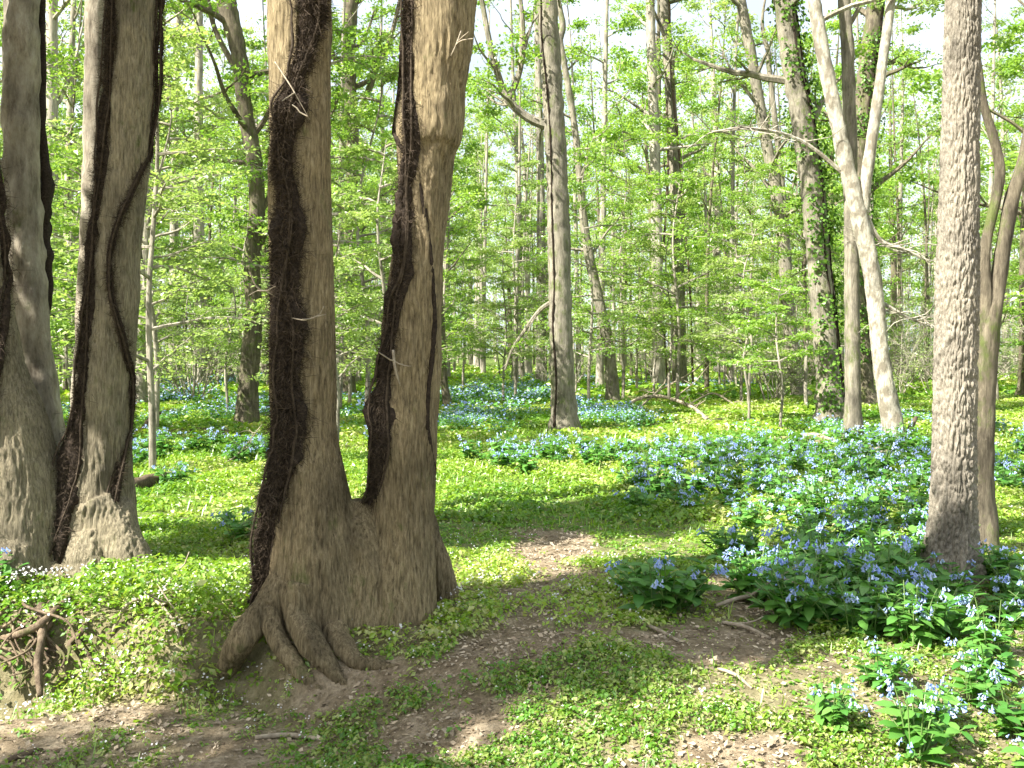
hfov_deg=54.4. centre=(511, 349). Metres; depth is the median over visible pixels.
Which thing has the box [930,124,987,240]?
woodland tree
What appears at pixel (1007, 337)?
thicket
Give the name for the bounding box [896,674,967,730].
bluebell clump
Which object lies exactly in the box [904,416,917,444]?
stump snag
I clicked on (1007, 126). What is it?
woodland tree
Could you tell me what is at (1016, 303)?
sapling
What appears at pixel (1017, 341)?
thicket
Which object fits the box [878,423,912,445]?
bluebell clump
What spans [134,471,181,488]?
log
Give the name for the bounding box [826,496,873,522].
bluebell clump
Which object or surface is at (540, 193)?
slim tree
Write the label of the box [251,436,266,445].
bluebell clump
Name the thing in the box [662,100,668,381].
hanging vine
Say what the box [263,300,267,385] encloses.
sapling
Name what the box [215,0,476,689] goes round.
double tree
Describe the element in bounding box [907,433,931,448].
bluebell clump
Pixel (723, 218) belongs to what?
sapling
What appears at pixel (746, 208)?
sapling
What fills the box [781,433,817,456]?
bluebell clump
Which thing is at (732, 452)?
bluebell clump
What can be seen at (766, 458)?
bluebell clump
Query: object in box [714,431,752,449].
bluebell clump
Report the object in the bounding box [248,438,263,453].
bluebell clump
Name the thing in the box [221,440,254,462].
bluebell clump
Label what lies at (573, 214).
slender tree
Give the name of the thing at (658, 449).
bluebell clump
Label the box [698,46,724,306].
slender tree
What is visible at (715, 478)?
bluebell clump
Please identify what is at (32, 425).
clustered tree
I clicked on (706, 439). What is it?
bluebell clump
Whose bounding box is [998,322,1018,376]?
thicket
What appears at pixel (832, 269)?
sapling
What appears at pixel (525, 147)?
slender tree
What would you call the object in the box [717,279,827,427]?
sapling
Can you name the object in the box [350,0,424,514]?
climbing vine
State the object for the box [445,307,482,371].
sapling
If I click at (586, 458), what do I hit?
bluebell clump
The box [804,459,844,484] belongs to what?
bluebell clump
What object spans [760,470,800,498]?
bluebell clump
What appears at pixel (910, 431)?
bluebell clump
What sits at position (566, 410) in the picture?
straight tree
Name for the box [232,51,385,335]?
sapling
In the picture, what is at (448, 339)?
sapling
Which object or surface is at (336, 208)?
woodland tree
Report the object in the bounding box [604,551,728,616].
bluebell clump
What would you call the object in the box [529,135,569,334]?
slender tree
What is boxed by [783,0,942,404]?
dark trunk tree
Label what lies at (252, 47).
woodland tree
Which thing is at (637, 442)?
bluebell clump
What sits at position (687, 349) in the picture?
thicket
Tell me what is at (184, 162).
sapling
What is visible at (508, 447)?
bluebell clump
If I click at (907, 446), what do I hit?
bluebell clump
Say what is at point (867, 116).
ivy
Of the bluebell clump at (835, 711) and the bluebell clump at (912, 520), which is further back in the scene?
the bluebell clump at (912, 520)
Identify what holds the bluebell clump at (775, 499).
on the ground at (272, 670)
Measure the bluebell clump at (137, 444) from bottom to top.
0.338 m
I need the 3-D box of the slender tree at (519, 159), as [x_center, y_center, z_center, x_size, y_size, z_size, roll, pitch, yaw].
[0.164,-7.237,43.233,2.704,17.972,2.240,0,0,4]
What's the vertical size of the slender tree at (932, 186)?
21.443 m
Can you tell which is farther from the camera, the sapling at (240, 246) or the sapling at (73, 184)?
the sapling at (240, 246)
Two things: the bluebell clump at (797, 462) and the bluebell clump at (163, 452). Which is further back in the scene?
the bluebell clump at (163, 452)
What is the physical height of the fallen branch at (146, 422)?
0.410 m
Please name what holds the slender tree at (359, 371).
on the ground at (272, 670)
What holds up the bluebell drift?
on the ground at (272, 670)
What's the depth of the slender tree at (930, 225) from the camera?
67.18 m
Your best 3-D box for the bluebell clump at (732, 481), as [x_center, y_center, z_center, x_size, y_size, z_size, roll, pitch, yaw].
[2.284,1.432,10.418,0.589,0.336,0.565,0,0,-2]
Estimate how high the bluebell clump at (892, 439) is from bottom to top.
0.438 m
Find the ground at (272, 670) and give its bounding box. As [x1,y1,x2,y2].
[0,354,1023,767]
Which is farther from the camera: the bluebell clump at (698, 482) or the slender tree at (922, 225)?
the slender tree at (922, 225)
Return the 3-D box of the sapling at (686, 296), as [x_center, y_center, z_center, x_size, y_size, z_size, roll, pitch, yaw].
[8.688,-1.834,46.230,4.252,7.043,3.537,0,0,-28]
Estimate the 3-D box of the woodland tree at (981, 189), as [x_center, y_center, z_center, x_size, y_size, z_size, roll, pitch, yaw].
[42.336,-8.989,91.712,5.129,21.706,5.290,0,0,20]
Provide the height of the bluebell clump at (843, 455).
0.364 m
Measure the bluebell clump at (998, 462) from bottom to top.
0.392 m
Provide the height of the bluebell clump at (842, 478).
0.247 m
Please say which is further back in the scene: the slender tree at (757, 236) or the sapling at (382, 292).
the slender tree at (757, 236)
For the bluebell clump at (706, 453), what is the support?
on the ground at (272, 670)
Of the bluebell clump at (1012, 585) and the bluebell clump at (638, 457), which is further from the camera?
the bluebell clump at (638, 457)
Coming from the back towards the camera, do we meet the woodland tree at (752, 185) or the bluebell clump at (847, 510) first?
the woodland tree at (752, 185)
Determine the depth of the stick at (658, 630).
5.60 m
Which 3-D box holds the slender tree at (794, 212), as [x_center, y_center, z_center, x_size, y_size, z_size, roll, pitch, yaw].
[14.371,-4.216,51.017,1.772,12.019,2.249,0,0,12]
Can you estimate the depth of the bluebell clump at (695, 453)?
14.32 m
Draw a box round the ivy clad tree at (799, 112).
[660,0,877,421]
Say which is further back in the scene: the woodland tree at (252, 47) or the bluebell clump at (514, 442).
the woodland tree at (252, 47)
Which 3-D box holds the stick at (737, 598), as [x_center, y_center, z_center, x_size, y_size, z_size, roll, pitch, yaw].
[1.539,1.449,6.125,0.526,0.245,0.318,0,0,22]
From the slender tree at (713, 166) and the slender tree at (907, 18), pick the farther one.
the slender tree at (907, 18)
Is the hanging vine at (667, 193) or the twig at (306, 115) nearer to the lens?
the twig at (306, 115)
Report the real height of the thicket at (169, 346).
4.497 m
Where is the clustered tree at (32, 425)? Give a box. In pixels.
[0,0,179,697]
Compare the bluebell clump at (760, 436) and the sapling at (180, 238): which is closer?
the bluebell clump at (760, 436)
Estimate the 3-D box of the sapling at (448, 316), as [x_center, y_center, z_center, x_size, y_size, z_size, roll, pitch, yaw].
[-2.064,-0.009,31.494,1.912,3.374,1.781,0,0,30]
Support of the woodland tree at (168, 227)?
on the ground at (272, 670)
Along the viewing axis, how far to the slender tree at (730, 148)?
66.09 m
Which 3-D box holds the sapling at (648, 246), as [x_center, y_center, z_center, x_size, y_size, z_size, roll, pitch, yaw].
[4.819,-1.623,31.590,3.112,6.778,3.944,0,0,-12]
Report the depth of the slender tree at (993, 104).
50.71 m
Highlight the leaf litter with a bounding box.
[0,514,1023,767]
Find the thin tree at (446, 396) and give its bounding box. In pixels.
[376,130,487,406]
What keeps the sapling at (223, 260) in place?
on the ground at (272, 670)
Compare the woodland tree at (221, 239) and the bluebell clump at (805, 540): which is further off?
the woodland tree at (221, 239)
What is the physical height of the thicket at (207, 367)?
4.305 m
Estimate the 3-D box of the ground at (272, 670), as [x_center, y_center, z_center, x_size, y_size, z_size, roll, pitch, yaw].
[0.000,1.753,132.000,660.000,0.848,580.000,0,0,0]
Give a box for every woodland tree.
[0,0,84,193]
[0,0,84,368]
[0,96,65,230]
[45,0,84,387]
[58,11,194,158]
[58,89,79,362]
[61,0,186,222]
[62,91,82,245]
[67,34,84,179]
[153,0,236,377]
[153,53,225,371]
[153,115,184,277]
[154,30,229,366]
[154,103,192,285]
[156,156,192,236]
[158,2,268,382]
[159,8,245,371]
[159,208,205,358]
[179,108,226,274]
[203,25,267,380]
[211,212,232,355]
[214,157,243,283]
[216,16,268,363]
[220,101,266,372]
[222,0,269,380]
[225,107,266,309]
[254,0,392,392]
[331,0,397,289]
[331,23,366,235]
[331,144,365,296]
[358,103,389,362]
[359,29,399,266]
[361,12,487,207]
[365,174,388,362]
[372,145,500,270]
[376,44,512,376]
[443,177,474,371]
[450,105,506,364]
[455,101,507,365]
[455,124,507,367]
[458,0,570,375]
[460,108,510,369]
[482,186,548,365]
[483,57,546,373]
[495,136,548,280]
[525,0,657,389]
[546,0,630,375]
[569,0,723,375]
[582,165,647,364]
[595,103,647,365]
[595,227,619,309]
[609,65,713,290]
[627,48,741,348]
[660,0,763,372]
[661,44,739,378]
[662,191,701,301]
[663,72,722,366]
[663,168,726,355]
[684,182,722,304]
[707,60,784,370]
[721,183,753,291]
[734,134,774,342]
[739,28,894,383]
[754,8,896,286]
[754,153,795,292]
[792,198,807,313]
[801,156,895,308]
[809,62,936,297]
[818,19,895,376]
[834,99,913,267]
[873,58,936,366]
[874,0,1023,396]
[875,0,941,368]
[887,203,927,359]
[897,69,984,268]
[913,143,939,363]
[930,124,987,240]
[980,0,1023,371]
[980,21,1023,286]
[980,128,1020,272]
[980,177,1019,309]
[980,185,997,232]
[981,133,1019,366]
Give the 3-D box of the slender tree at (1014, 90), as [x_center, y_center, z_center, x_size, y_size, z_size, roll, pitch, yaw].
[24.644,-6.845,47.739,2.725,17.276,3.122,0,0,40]
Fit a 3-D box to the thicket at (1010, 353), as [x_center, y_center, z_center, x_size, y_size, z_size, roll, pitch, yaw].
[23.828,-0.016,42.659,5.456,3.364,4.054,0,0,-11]
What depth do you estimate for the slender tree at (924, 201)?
51.89 m
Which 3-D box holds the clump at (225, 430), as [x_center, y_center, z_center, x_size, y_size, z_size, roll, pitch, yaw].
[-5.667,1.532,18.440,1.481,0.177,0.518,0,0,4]
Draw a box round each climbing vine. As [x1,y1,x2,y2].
[0,78,26,412]
[47,0,121,571]
[98,0,173,503]
[236,0,346,614]
[248,120,285,603]
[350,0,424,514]
[387,3,439,469]
[540,0,556,426]
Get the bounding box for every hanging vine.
[39,0,54,317]
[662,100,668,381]
[668,0,693,381]
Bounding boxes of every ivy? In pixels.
[762,0,864,414]
[837,0,893,363]
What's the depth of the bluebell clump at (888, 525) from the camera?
8.22 m
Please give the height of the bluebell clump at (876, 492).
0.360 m
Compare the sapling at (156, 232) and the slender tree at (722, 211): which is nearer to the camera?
the sapling at (156, 232)
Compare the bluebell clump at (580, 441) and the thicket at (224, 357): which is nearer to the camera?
the bluebell clump at (580, 441)
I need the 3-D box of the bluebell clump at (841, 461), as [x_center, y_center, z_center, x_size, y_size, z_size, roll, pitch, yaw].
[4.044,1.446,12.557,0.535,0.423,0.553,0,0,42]
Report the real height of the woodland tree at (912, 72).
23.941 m
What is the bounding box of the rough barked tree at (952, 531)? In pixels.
[920,0,989,585]
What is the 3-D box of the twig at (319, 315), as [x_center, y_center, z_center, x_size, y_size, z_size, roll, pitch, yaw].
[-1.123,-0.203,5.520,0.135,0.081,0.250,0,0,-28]
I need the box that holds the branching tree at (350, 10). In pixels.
[331,0,402,395]
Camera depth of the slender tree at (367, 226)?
80.53 m
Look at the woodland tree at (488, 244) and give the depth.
84.36 m
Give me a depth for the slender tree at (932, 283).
104.11 m
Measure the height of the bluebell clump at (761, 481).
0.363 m
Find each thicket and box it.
[152,259,267,391]
[152,303,214,379]
[153,270,268,401]
[181,335,263,375]
[506,316,626,382]
[581,285,727,380]
[615,328,711,380]
[616,308,702,374]
[687,277,807,387]
[719,272,844,400]
[738,300,843,394]
[753,329,786,380]
[840,300,932,393]
[841,287,1023,393]
[886,297,934,380]
[886,315,932,373]
[887,284,1018,376]
[887,285,932,381]
[997,303,1018,380]
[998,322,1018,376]
[1000,325,1018,366]
[1001,319,1023,377]
[1005,341,1018,371]
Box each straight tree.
[465,0,581,431]
[578,0,735,383]
[604,0,724,386]
[838,0,872,444]
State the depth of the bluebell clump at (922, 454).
13.53 m
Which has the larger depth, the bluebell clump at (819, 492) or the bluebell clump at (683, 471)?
the bluebell clump at (683, 471)
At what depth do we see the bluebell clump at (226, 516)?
8.13 m
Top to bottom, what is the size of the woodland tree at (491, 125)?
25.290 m
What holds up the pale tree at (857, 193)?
on the ground at (272, 670)
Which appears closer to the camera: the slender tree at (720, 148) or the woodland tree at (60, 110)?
the woodland tree at (60, 110)
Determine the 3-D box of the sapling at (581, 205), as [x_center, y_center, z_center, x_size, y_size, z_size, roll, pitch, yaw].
[2.353,-2.438,27.837,4.834,8.268,4.021,0,0,-5]
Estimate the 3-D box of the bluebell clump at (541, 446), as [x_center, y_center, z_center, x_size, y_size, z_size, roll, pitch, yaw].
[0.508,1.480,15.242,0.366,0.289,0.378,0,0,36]
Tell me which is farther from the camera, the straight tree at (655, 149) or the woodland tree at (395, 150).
the woodland tree at (395, 150)
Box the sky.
[0,0,1023,353]
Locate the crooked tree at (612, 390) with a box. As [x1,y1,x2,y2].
[510,0,641,401]
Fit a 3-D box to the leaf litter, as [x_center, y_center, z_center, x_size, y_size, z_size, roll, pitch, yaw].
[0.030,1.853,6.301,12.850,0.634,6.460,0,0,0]
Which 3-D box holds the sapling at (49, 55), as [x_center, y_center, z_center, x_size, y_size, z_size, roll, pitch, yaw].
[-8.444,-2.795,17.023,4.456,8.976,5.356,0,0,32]
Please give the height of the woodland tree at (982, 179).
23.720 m
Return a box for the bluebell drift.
[62,372,1023,443]
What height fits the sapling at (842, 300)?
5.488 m
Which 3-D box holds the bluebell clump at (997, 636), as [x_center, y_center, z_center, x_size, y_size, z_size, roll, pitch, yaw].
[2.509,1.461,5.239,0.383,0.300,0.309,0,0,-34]
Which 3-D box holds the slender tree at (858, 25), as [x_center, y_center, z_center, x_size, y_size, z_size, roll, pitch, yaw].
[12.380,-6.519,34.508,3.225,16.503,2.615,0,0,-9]
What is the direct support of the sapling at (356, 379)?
on the ground at (272, 670)
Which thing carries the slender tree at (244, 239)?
on the ground at (272, 670)
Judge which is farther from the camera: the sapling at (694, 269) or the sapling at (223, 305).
the sapling at (223, 305)
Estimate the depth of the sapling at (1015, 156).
14.14 m
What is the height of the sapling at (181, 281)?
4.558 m
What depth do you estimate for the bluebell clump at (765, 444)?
15.12 m
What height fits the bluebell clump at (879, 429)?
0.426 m
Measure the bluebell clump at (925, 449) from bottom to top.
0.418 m
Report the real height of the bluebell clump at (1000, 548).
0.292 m
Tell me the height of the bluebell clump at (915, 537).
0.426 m
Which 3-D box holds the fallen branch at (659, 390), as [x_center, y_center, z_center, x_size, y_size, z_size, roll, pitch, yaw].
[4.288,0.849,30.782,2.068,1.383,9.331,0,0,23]
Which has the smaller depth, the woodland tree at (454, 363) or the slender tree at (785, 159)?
the woodland tree at (454, 363)
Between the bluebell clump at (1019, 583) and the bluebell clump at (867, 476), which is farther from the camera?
the bluebell clump at (867, 476)
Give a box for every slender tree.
[58,0,84,389]
[185,73,225,373]
[190,43,242,375]
[204,102,242,373]
[231,173,248,368]
[337,12,375,382]
[362,119,373,365]
[467,1,507,372]
[486,7,543,382]
[496,73,547,379]
[514,63,535,268]
[521,145,534,365]
[522,86,545,252]
[525,147,535,296]
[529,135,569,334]
[566,31,640,239]
[570,161,590,361]
[572,118,601,369]
[583,187,597,363]
[588,14,639,345]
[590,177,598,264]
[606,167,629,284]
[606,223,619,321]
[608,127,648,375]
[683,168,691,363]
[685,0,746,393]
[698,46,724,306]
[701,11,773,382]
[701,82,743,375]
[707,87,732,255]
[710,21,752,366]
[738,210,764,283]
[739,25,797,378]
[749,159,769,340]
[756,23,797,363]
[774,87,800,369]
[779,69,802,330]
[779,155,801,370]
[787,27,841,369]
[825,0,911,204]
[870,9,914,218]
[877,13,937,374]
[896,72,937,375]
[899,116,938,381]
[911,82,941,369]
[912,173,938,297]
[917,155,934,279]
[918,104,941,276]
[918,136,939,362]
[980,0,1021,268]
[980,76,1012,254]
[993,118,1021,259]
[995,34,1023,240]
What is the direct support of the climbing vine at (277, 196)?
attached to the double tree at (342, 561)
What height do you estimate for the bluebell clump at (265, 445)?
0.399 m
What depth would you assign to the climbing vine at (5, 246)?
7.06 m
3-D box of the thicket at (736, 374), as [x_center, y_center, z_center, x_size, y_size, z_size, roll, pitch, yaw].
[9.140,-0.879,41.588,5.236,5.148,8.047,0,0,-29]
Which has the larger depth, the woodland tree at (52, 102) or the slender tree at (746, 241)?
the slender tree at (746, 241)
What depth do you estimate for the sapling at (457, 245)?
36.03 m
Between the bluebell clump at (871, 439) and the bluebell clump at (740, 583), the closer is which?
the bluebell clump at (740, 583)
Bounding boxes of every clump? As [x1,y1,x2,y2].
[0,547,28,587]
[132,438,146,454]
[133,445,148,463]
[135,432,148,448]
[139,424,171,446]
[141,430,183,452]
[144,448,166,458]
[150,461,200,483]
[169,427,241,436]
[178,427,216,452]
[200,427,232,445]
[210,500,257,546]
[218,432,252,452]
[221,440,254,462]
[223,442,251,456]
[233,436,253,446]
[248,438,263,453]
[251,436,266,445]
[257,435,268,459]
[458,435,493,460]
[478,452,494,465]
[484,448,513,467]
[490,430,516,457]
[497,443,544,458]
[498,434,519,449]
[498,449,537,462]
[513,440,538,454]
[514,449,542,473]
[527,433,568,460]
[533,438,547,450]
[540,432,572,454]
[543,435,571,458]
[547,453,571,464]
[574,429,608,457]
[578,447,603,465]
[588,441,623,463]
[599,437,634,457]
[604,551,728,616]
[604,556,676,597]
[610,466,646,486]
[612,479,661,513]
[616,452,636,468]
[619,438,645,453]
[621,447,654,471]
[623,436,647,452]
[630,454,684,492]
[634,461,680,500]
[636,438,670,456]
[638,449,667,461]
[647,443,675,458]
[649,428,682,448]
[652,447,686,472]
[655,452,692,465]
[655,467,694,488]
[655,479,698,507]
[665,441,700,459]
[673,489,721,515]
[674,470,710,498]
[683,440,705,459]
[690,432,721,450]
[691,456,736,486]
[695,466,726,491]
[696,523,771,558]
[697,438,737,458]
[698,440,737,470]
[705,438,749,467]
[705,472,758,500]
[708,538,798,602]
[713,456,747,483]
[713,484,751,505]
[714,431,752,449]
[719,441,747,461]
[725,492,770,521]
[727,501,780,532]
[728,436,754,454]
[731,544,789,583]
[737,447,770,462]
[737,454,773,472]
[742,469,803,496]
[743,449,775,465]
[743,555,858,630]
[744,429,777,451]
[746,464,784,489]
[747,436,778,454]
[748,549,862,604]
[750,540,800,568]
[751,459,788,484]
[754,446,779,454]
[756,485,795,515]
[758,531,857,577]
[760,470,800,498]
[761,511,866,561]
[766,449,806,465]
[768,444,790,457]
[771,444,810,473]
[772,500,816,529]
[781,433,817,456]
[782,466,826,496]
[782,475,838,525]
[783,430,821,449]
[785,524,828,543]
[785,563,928,638]
[788,507,832,533]
[788,538,922,591]
[792,445,821,461]
[793,445,818,455]
[797,480,839,502]
[802,671,872,734]
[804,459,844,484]
[806,448,835,469]
[807,447,853,476]
[808,438,837,452]
[808,470,841,502]
[822,539,874,574]
[826,437,870,452]
[826,472,852,488]
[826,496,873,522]
[828,439,857,459]
[828,479,887,514]
[828,503,883,543]
[830,426,859,444]
[832,573,922,621]
[836,443,876,466]
[836,471,875,493]
[836,488,900,524]
[836,513,899,551]
[837,425,864,440]
[838,526,942,583]
[840,476,905,506]
[842,453,887,482]
[846,635,923,692]
[847,521,925,570]
[849,441,899,473]
[852,513,908,541]
[856,442,899,459]
[857,434,882,444]
[857,460,896,486]
[861,428,897,450]
[864,422,881,440]
[868,580,953,650]
[871,565,944,605]
[872,470,911,487]
[873,679,976,765]
[874,449,918,465]
[877,427,910,448]
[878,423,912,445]
[878,468,929,509]
[881,496,928,527]
[887,562,994,638]
[888,488,928,518]
[891,421,917,437]
[894,438,930,453]
[894,511,979,556]
[896,464,927,478]
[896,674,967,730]
[897,463,930,488]
[898,458,930,472]
[899,508,926,541]
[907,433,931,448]
[907,455,930,472]
[909,464,930,494]
[911,447,930,461]
[911,552,979,600]
[917,435,931,445]
[919,445,930,466]
[942,652,1010,709]
[943,631,1023,684]
[961,598,1023,654]
[969,538,1023,592]
[977,592,1023,627]
[977,669,1023,740]
[978,542,1021,575]
[987,566,1023,612]
[994,450,1004,470]
[994,460,1019,483]
[994,469,1023,493]
[995,448,1022,472]
[1000,720,1023,767]
[1002,580,1023,614]
[1006,454,1023,481]
[1008,433,1023,454]
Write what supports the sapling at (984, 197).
on the ground at (272, 670)
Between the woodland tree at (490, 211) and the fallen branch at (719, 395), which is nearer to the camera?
the fallen branch at (719, 395)
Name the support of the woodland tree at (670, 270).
on the ground at (272, 670)
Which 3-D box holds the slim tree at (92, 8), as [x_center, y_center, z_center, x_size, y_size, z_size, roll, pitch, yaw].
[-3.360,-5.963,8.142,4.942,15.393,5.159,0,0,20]
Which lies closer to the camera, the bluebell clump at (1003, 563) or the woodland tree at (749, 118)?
the bluebell clump at (1003, 563)
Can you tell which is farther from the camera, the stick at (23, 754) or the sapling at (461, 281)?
the sapling at (461, 281)
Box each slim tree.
[70,0,105,409]
[70,1,217,403]
[499,0,594,381]
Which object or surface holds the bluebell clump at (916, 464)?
on the ground at (272, 670)
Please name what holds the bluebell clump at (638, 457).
on the ground at (272, 670)
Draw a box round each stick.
[7,748,42,762]
[111,552,189,645]
[215,424,261,465]
[255,732,320,740]
[617,615,677,641]
[715,566,800,606]
[717,667,752,688]
[721,615,770,638]
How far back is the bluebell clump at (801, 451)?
14.35 m
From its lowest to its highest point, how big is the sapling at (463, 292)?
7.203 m
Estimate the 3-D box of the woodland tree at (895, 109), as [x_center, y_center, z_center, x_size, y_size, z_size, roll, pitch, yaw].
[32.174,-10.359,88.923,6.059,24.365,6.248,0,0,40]
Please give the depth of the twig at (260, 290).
5.58 m
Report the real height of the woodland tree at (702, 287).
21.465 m
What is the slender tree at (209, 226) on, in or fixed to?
on the ground at (272, 670)
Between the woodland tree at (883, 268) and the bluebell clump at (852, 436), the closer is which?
the bluebell clump at (852, 436)
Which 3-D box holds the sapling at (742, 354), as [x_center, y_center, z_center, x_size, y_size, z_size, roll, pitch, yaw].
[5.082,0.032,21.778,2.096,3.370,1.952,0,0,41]
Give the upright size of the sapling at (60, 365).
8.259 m
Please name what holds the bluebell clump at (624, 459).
on the ground at (272, 670)
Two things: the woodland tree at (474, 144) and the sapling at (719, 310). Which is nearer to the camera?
the sapling at (719, 310)
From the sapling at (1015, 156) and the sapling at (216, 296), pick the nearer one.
the sapling at (1015, 156)
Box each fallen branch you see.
[137,411,161,436]
[630,365,728,430]
[632,358,706,407]
[663,415,722,429]
[689,389,746,408]
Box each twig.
[248,272,275,295]
[275,62,309,119]
[292,306,325,320]
[378,350,411,385]
[451,31,472,55]
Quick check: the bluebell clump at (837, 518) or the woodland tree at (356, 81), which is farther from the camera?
the woodland tree at (356, 81)
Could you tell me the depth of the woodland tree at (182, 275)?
93.21 m
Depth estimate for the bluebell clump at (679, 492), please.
9.97 m
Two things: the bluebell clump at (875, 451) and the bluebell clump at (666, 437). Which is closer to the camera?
the bluebell clump at (875, 451)
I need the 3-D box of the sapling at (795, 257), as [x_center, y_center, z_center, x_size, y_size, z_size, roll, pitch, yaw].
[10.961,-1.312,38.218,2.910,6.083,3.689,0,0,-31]
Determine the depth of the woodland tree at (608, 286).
97.50 m
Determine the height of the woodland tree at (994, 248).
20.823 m
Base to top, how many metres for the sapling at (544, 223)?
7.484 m
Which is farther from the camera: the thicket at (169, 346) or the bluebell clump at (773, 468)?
the thicket at (169, 346)
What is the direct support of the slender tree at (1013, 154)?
on the ground at (272, 670)
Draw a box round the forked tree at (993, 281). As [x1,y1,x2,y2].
[977,60,1023,553]
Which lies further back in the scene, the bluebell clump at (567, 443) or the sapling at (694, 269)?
the sapling at (694, 269)
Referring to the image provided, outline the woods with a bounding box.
[0,14,1023,363]
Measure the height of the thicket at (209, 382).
5.022 m
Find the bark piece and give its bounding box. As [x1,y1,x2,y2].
[800,432,832,440]
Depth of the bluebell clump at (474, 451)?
14.12 m
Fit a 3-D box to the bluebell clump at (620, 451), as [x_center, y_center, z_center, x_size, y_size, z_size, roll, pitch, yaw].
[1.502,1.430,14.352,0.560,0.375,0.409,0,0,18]
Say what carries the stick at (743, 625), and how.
on the ground at (272, 670)
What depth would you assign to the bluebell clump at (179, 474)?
11.61 m
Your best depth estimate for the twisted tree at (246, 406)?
20.85 m
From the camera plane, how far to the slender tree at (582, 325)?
108.51 m
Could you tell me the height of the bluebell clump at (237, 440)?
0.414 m
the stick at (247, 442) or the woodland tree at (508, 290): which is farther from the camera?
the woodland tree at (508, 290)
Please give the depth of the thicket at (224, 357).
54.34 m
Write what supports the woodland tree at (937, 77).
on the ground at (272, 670)
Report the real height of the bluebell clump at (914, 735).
0.329 m
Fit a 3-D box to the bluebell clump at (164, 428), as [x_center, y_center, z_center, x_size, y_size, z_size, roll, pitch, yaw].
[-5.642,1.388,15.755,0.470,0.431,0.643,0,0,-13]
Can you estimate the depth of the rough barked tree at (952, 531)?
6.79 m
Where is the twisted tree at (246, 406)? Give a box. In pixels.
[151,0,398,423]
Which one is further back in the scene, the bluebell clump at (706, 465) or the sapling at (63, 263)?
the sapling at (63, 263)
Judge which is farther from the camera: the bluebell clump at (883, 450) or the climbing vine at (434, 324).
the bluebell clump at (883, 450)
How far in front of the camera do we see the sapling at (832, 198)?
44.05 m
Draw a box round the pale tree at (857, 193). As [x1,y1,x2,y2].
[676,0,944,440]
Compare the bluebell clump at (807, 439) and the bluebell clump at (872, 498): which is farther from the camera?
the bluebell clump at (807, 439)
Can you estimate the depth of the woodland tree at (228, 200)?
110.32 m
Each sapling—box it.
[0,0,84,353]
[0,15,269,469]
[3,158,66,364]
[46,68,145,361]
[49,126,161,366]
[50,113,228,387]
[50,203,79,379]
[50,226,78,390]
[52,57,241,434]
[52,151,80,363]
[57,195,78,384]
[137,251,230,396]
[142,0,490,325]
[152,190,193,349]
[152,219,220,372]
[152,282,186,381]
[172,131,356,359]
[172,247,237,380]
[174,253,227,361]
[182,117,268,351]
[185,244,269,410]
[193,294,239,386]
[206,256,263,375]
[207,315,241,380]
[209,230,263,383]
[226,31,464,404]
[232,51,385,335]
[246,191,391,439]
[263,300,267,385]
[264,173,372,339]
[265,174,389,408]
[330,135,477,362]
[331,125,391,402]
[354,140,395,340]
[354,215,466,344]
[354,259,389,382]
[361,258,390,366]
[362,151,465,325]
[363,129,486,347]
[441,147,512,376]
[444,238,503,390]
[445,296,480,365]
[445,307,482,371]
[448,159,573,394]
[454,238,549,400]
[472,274,534,380]
[472,312,515,383]
[483,219,594,381]
[492,160,598,379]
[518,113,667,401]
[526,275,584,357]
[535,279,601,391]
[548,91,689,398]
[573,176,707,387]
[588,258,649,352]
[592,112,753,402]
[618,195,719,396]
[625,256,669,382]
[634,298,688,391]
[635,230,718,365]
[664,237,722,362]
[666,233,757,384]
[677,161,806,400]
[687,132,811,395]
[688,276,795,420]
[689,256,761,390]
[691,214,799,404]
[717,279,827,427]
[719,147,868,405]
[719,255,797,382]
[758,237,840,347]
[761,177,843,347]
[800,223,844,340]
[801,262,895,362]
[834,167,931,344]
[902,193,1018,339]
[902,288,933,356]
[980,147,1023,312]
[996,274,1023,400]
[1000,227,1019,354]
[1000,284,1018,347]
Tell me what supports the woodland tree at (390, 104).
on the ground at (272, 670)
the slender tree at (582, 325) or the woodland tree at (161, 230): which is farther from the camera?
the slender tree at (582, 325)
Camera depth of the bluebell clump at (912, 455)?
13.26 m
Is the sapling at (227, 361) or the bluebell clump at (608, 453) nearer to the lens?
the bluebell clump at (608, 453)
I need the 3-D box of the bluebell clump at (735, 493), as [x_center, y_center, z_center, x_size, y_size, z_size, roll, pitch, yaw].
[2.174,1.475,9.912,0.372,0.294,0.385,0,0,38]
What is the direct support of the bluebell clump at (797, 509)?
on the ground at (272, 670)
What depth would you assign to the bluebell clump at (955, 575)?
6.41 m
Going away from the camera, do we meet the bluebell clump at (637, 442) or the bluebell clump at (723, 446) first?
the bluebell clump at (723, 446)
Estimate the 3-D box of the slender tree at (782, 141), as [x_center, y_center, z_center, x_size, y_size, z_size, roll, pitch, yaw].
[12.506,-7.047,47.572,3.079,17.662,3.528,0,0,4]
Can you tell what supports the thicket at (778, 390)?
on the ground at (272, 670)
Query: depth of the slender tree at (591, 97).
41.17 m
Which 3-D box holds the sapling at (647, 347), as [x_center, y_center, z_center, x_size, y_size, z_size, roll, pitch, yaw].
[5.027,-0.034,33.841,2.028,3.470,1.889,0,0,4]
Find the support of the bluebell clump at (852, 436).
on the ground at (272, 670)
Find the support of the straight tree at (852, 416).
on the ground at (272, 670)
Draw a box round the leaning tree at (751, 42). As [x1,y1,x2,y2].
[699,0,838,394]
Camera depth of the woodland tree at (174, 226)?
49.39 m
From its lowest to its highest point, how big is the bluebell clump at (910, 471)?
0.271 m
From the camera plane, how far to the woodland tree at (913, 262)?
55.97 m

